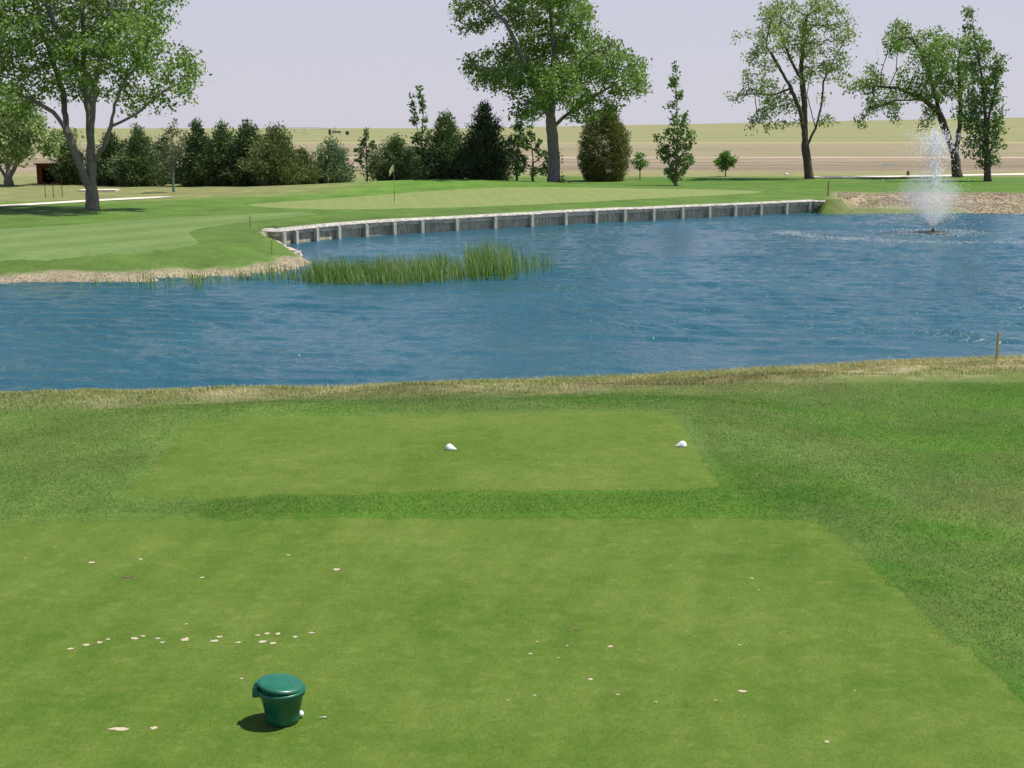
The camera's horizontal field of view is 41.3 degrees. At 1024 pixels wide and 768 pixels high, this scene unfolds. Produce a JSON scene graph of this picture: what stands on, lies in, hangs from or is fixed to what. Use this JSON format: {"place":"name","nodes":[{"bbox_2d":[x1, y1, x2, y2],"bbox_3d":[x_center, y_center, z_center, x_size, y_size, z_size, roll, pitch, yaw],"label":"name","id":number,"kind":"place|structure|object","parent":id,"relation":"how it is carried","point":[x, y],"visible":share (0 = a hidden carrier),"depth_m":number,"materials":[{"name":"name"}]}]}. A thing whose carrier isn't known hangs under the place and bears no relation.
{"place":"outdoors","nodes":[
{"label":"outdoors","id":0,"kind":"place"},
{"bbox_2d":[0,196,170,206],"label":"path","id":1,"kind":"structure","parent":0,"point":[78,201],"depth_m":78.15,"materials":[{"name":"concrete"}]},
{"bbox_2d":[78,189,119,191],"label":"concrete slab","id":2,"kind":"structure","parent":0,"point":[101,190],"depth_m":89.19,"materials":[{"name":"grey concrete"}]},
{"bbox_2d":[0,171,1023,701],"bbox_3d":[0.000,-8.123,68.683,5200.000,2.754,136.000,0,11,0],"label":"ground","id":3,"kind":"structure","parent":0,"point":[912,483],"depth_m":17.50,"materials":[{"name":"green plant"}]},
{"bbox_2d":[0,97,84,184],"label":"background tree","id":4,"kind":"object","parent":3,"relation":"on","point":[16,146],"visible":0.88,"depth_m":97.89,"materials":[{"name":"green plant"}]},
{"bbox_2d":[33,163,64,183],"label":"hut","id":5,"kind":"object","parent":3,"relation":"on","point":[42,176],"visible":0.5,"depth_m":102.37,"materials":[{"name":"brown wood"}]},
{"bbox_2d":[43,139,85,184],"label":"juniper tree","id":6,"kind":"object","parent":3,"relation":"on","point":[68,173],"visible":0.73,"depth_m":100.12,"materials":[{"name":"green plant"}]},
{"bbox_2d":[0,0,211,210],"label":"shade tree","id":7,"kind":"object","parent":3,"relation":"on","point":[110,44],"visible":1,"depth_m":68.64,"materials":[{"name":"green plant"}]},
{"bbox_2d":[84,127,128,185],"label":"juniper tree","id":8,"kind":"object","parent":3,"relation":"on","point":[113,146],"visible":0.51,"depth_m":98.90,"materials":[{"name":"green plant"}]},
{"bbox_2d":[100,122,185,186],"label":"juniper tree","id":9,"kind":"object","parent":3,"relation":"on","point":[132,172],"visible":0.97,"depth_m":97.10,"materials":[{"name":"green plant"}]},
{"bbox_2d":[0,256,308,282],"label":"gravel","id":10,"kind":"structure","parent":3,"relation":"on","point":[55,280],"depth_m":45.02,"materials":[{"name":"beige gravel"}]},
{"bbox_2d":[0,212,317,260],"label":"fairway","id":11,"kind":"structure","parent":3,"relation":"on","point":[97,239],"depth_m":53.17,"materials":[{"name":"green plant"}]},
{"bbox_2d":[141,134,183,183],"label":"juniper tree","id":12,"kind":"object","parent":3,"relation":"on","point":[162,138],"visible":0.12,"depth_m":101.20,"materials":[{"name":"green plant"}]},
{"bbox_2d":[157,118,188,191],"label":"sapling","id":13,"kind":"object","parent":3,"relation":"on","point":[175,153],"visible":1,"depth_m":86.69,"materials":[{"name":"green plant"}]},
{"bbox_2d":[159,117,223,186],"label":"juniper tree","id":14,"kind":"object","parent":3,"relation":"on","point":[196,159],"visible":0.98,"depth_m":96.08,"materials":[{"name":"green plant"}]},
{"bbox_2d":[190,119,247,185],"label":"juniper tree","id":15,"kind":"object","parent":3,"relation":"on","point":[221,131],"visible":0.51,"depth_m":96.96,"materials":[{"name":"green plant"}]},
{"bbox_2d":[212,118,266,185],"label":"juniper tree","id":16,"kind":"object","parent":3,"relation":"on","point":[236,178],"visible":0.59,"depth_m":95.99,"materials":[{"name":"green plant"}]},
{"bbox_2d":[229,120,317,185],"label":"juniper tree","id":17,"kind":"object","parent":3,"relation":"on","point":[278,162],"visible":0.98,"depth_m":93.78,"materials":[{"name":"green plant"}]},
{"bbox_2d":[276,240,302,256],"bbox_3d":[-9.510,-5.657,56.051,0.807,0.396,7.587,-4,11,-19],"label":"rock edging","id":18,"kind":"object","parent":3,"relation":"on","point":[298,252],"visible":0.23,"depth_m":53.84,"materials":[{"name":"stone"}]},
{"bbox_2d":[297,145,324,184],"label":"juniper tree","id":19,"kind":"object","parent":3,"relation":"on","point":[313,175],"visible":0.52,"depth_m":95.51,"materials":[{"name":"green plant"}]},
{"bbox_2d":[309,135,360,183],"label":"juniper tree","id":20,"kind":"object","parent":3,"relation":"on","point":[332,159],"visible":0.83,"depth_m":97.12,"materials":[{"name":"green plant"}]},
{"bbox_2d":[353,127,377,181],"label":"pine sapling","id":21,"kind":"object","parent":3,"relation":"on","point":[363,143],"visible":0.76,"depth_m":101.52,"materials":[{"name":"green plant"}]},
{"bbox_2d":[359,132,444,180],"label":"juniper tree","id":22,"kind":"object","parent":3,"relation":"on","point":[398,155],"visible":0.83,"depth_m":96.95,"materials":[{"name":"green plant"}]},
{"bbox_2d":[407,149,429,179],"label":"juniper tree","id":23,"kind":"object","parent":3,"relation":"on","point":[419,154],"visible":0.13,"depth_m":99.17,"materials":[{"name":"green plant"}]},
{"bbox_2d":[407,84,432,160],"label":"poplar tree","id":24,"kind":"object","parent":3,"relation":"on","point":[418,139],"visible":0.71,"depth_m":99.00,"materials":[{"name":"green plant"}]},
{"bbox_2d":[122,410,727,499],"bbox_3d":[-0.953,0.762,15.923,6.495,0.023,4.490,0,11,0],"label":"tee box","id":25,"kind":"object","parent":3,"relation":"on","point":[548,450],"visible":1,"depth_m":15.61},
{"bbox_2d":[445,444,456,449],"bbox_3d":[-0.716,0.728,15.903,0.131,0.062,0.099,-2,11,-11],"label":"tee marker","id":26,"kind":"object","parent":25,"relation":"on","point":[449,447],"visible":1,"depth_m":15.87,"materials":[{"name":"white paint"}]},
{"bbox_2d":[676,441,686,446],"bbox_3d":[2.001,0.702,16.038,0.099,0.062,0.131,14,17,52],"label":"tee marker","id":27,"kind":"object","parent":25,"relation":"on","point":[682,444],"visible":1,"depth_m":16.02,"materials":[{"name":"white paint"}]},
{"bbox_2d":[416,108,466,179],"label":"juniper tree","id":28,"kind":"object","parent":3,"relation":"on","point":[441,149],"visible":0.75,"depth_m":97.85,"materials":[{"name":"green plant"}]},
{"bbox_2d":[449,99,522,180],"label":"juniper tree","id":29,"kind":"object","parent":3,"relation":"on","point":[485,152],"visible":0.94,"depth_m":96.78,"materials":[{"name":"green plant"}]},
{"bbox_2d":[249,187,759,208],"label":"putting green","id":30,"kind":"object","parent":3,"relation":"on","point":[505,196],"visible":1,"depth_m":79.50,"materials":[{"name":"green plant"}]},
{"bbox_2d":[389,164,394,201],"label":"flagstick","id":31,"kind":"object","parent":30,"relation":"on","point":[391,170],"visible":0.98,"depth_m":76.30},
{"bbox_2d":[0,515,1023,767],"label":"tee box","id":32,"kind":"object","parent":3,"relation":"on","point":[536,643],"visible":1,"depth_m":10.05,"materials":[{"name":"plant"}]},
{"bbox_2d":[252,673,305,726],"bbox_3d":[-1.492,2.048,8.822,0.312,0.286,0.312,9,14,40],"label":"divot bin","id":33,"kind":"object","parent":32,"relation":"on","point":[280,695],"visible":1,"depth_m":8.73,"materials":[{"name":"green plastic"}]},
{"bbox_2d":[0,353,1023,413],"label":"bank grass","id":34,"kind":"structure","parent":3,"relation":"on","point":[759,371],"depth_m":22.93,"materials":[{"name":"beige plant"}]},
{"bbox_2d":[507,113,529,180],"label":"poplar tree","id":35,"kind":"object","parent":3,"relation":"on","point":[519,129],"visible":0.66,"depth_m":102.20,"materials":[{"name":"green plant"}]},
{"bbox_2d":[517,126,548,180],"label":"tree","id":36,"kind":"object","parent":3,"relation":"on","point":[534,171],"visible":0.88,"depth_m":101.50,"materials":[{"name":"green plant"}]},
{"bbox_2d":[262,200,824,244],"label":"retaining wall","id":37,"kind":"structure","parent":3,"relation":"on","point":[317,232],"depth_m":68.64,"materials":[{"name":"grey concrete"}]},
{"bbox_2d":[447,0,652,182],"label":"shade tree","id":38,"kind":"object","parent":3,"relation":"on","point":[586,66],"visible":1,"depth_m":91.83,"materials":[{"name":"green plant"}]},
{"bbox_2d":[576,108,632,181],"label":"round bush","id":39,"kind":"object","parent":3,"relation":"on","point":[590,162],"visible":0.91,"depth_m":106.59,"materials":[{"name":"green plant"}]},
{"bbox_2d":[630,151,649,178],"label":"sapling","id":40,"kind":"object","parent":3,"relation":"on","point":[639,164],"visible":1,"depth_m":111.47,"materials":[{"name":"green plant"}]},
{"bbox_2d":[652,61,696,185],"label":"poplar tree","id":41,"kind":"object","parent":3,"relation":"on","point":[678,161],"visible":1,"depth_m":98.27,"materials":[{"name":"green plant"}]},
{"bbox_2d":[713,150,738,175],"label":"sapling","id":42,"kind":"object","parent":3,"relation":"on","point":[726,160],"visible":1,"depth_m":118.24,"materials":[{"name":"green plant"}]},
{"bbox_2d":[723,0,861,178],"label":"shade tree","id":43,"kind":"object","parent":3,"relation":"on","point":[803,27],"visible":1,"depth_m":110.02,"materials":[{"name":"green plant"}]},
{"bbox_2d":[801,198,878,212],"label":"reeds","id":44,"kind":"object","parent":3,"relation":"on","point":[874,203],"visible":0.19,"depth_m":81.49,"materials":[{"name":"plant"}]},
{"bbox_2d":[837,18,994,177],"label":"shade tree","id":45,"kind":"object","parent":3,"relation":"on","point":[926,97],"visible":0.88,"depth_m":113.42,"materials":[{"name":"green plant"}]},
{"bbox_2d":[837,191,1023,213],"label":"gravel","id":46,"kind":"structure","parent":3,"relation":"on","point":[849,195],"depth_m":84.16,"materials":[{"name":"brown gravel"}]},
{"bbox_2d":[956,5,1011,180],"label":"poplar tree","id":47,"kind":"object","parent":3,"relation":"on","point":[991,101],"visible":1,"depth_m":105.70,"materials":[{"name":"green plant"}]},
{"bbox_2d":[995,331,999,359],"bbox_3d":[9.980,-0.751,27.944,0.054,0.681,0.046,-6,12,-28],"label":"marker stake","id":48,"kind":"object","parent":3,"relation":"on","point":[997,345],"visible":0.82,"depth_m":27.92,"materials":[{"name":"brown wood"}]},
{"bbox_2d":[0,212,1023,391],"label":"pond water","id":49,"kind":"structure","parent":0,"point":[670,295],"depth_m":37.03,"materials":[{"name":"blue liquid"}]},
{"bbox_2d":[80,260,306,290],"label":"reeds","id":50,"kind":"object","parent":49,"relation":"in","point":[192,278],"visible":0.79,"depth_m":44.03,"materials":[{"name":"plant"}]},
{"bbox_2d":[275,235,553,285],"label":"reeds","id":51,"kind":"object","parent":49,"relation":"in","point":[484,265],"visible":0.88,"depth_m":44.59,"materials":[{"name":"green plant"}]},
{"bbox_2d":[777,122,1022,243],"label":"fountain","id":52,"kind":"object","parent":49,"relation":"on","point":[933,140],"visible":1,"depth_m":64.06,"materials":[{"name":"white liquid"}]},
{"bbox_2d":[0,144,1023,156],"bbox_3d":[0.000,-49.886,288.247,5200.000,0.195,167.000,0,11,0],"label":"plowed field","id":53,"kind":"structure","parent":0,"point":[794,150],"depth_m":264.08,"materials":[{"name":"soil"}]},
{"bbox_2d":[0,158,1023,171],"bbox_3d":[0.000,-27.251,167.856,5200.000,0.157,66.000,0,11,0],"label":"stubble field","id":54,"kind":"structure","parent":0,"point":[820,164],"depth_m":162.31,"materials":[{"name":"beige plant"}]},
{"bbox_2d":[881,164,896,170],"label":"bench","id":55,"kind":"object","parent":54,"relation":"on","point":[888,165],"visible":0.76,"depth_m":137.86,"materials":[{"name":"paint"}]},
{"bbox_2d":[0,0,1023,127],"label":"sky","id":56,"kind":"structure","parent":0,"point":[299,63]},
{"bbox_2d":[2,157,1023,157],"bbox_3d":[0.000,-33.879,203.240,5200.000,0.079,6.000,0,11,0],"label":"dirt road","id":57,"kind":"structure","parent":0,"point":[743,157],"depth_m":202.43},
{"bbox_2d":[19,117,1023,140],"bbox_3d":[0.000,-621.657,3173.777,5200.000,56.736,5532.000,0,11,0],"label":"crop field","id":58,"kind":"structure","parent":0,"point":[880,130],"depth_m":1073.86,"materials":[{"name":"beige plant"}]},
{"bbox_2d":[280,127,334,133],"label":"irrigation pivot","id":59,"kind":"object","parent":58,"relation":"on","point":[309,127],"visible":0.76,"depth_m":864.73,"materials":[{"name":"metal"}]},
{"bbox_2d":[328,126,340,134],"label":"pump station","id":60,"kind":"object","parent":58,"relation":"on","point":[329,130],"visible":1,"depth_m":844.82,"materials":[{"name":"grey metal"}]},
{"bbox_2d":[35,141,1023,143],"bbox_3d":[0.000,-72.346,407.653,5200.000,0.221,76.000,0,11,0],"label":"pasture field","id":61,"kind":"structure","parent":0,"point":[716,142],"depth_m":404.61,"materials":[{"name":"plant"}]},
{"bbox_2d":[814,173,1023,177],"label":"path","id":62,"kind":"structure","parent":0,"point":[913,175],"depth_m":117.64,"materials":[{"name":"concrete"}]}
]}

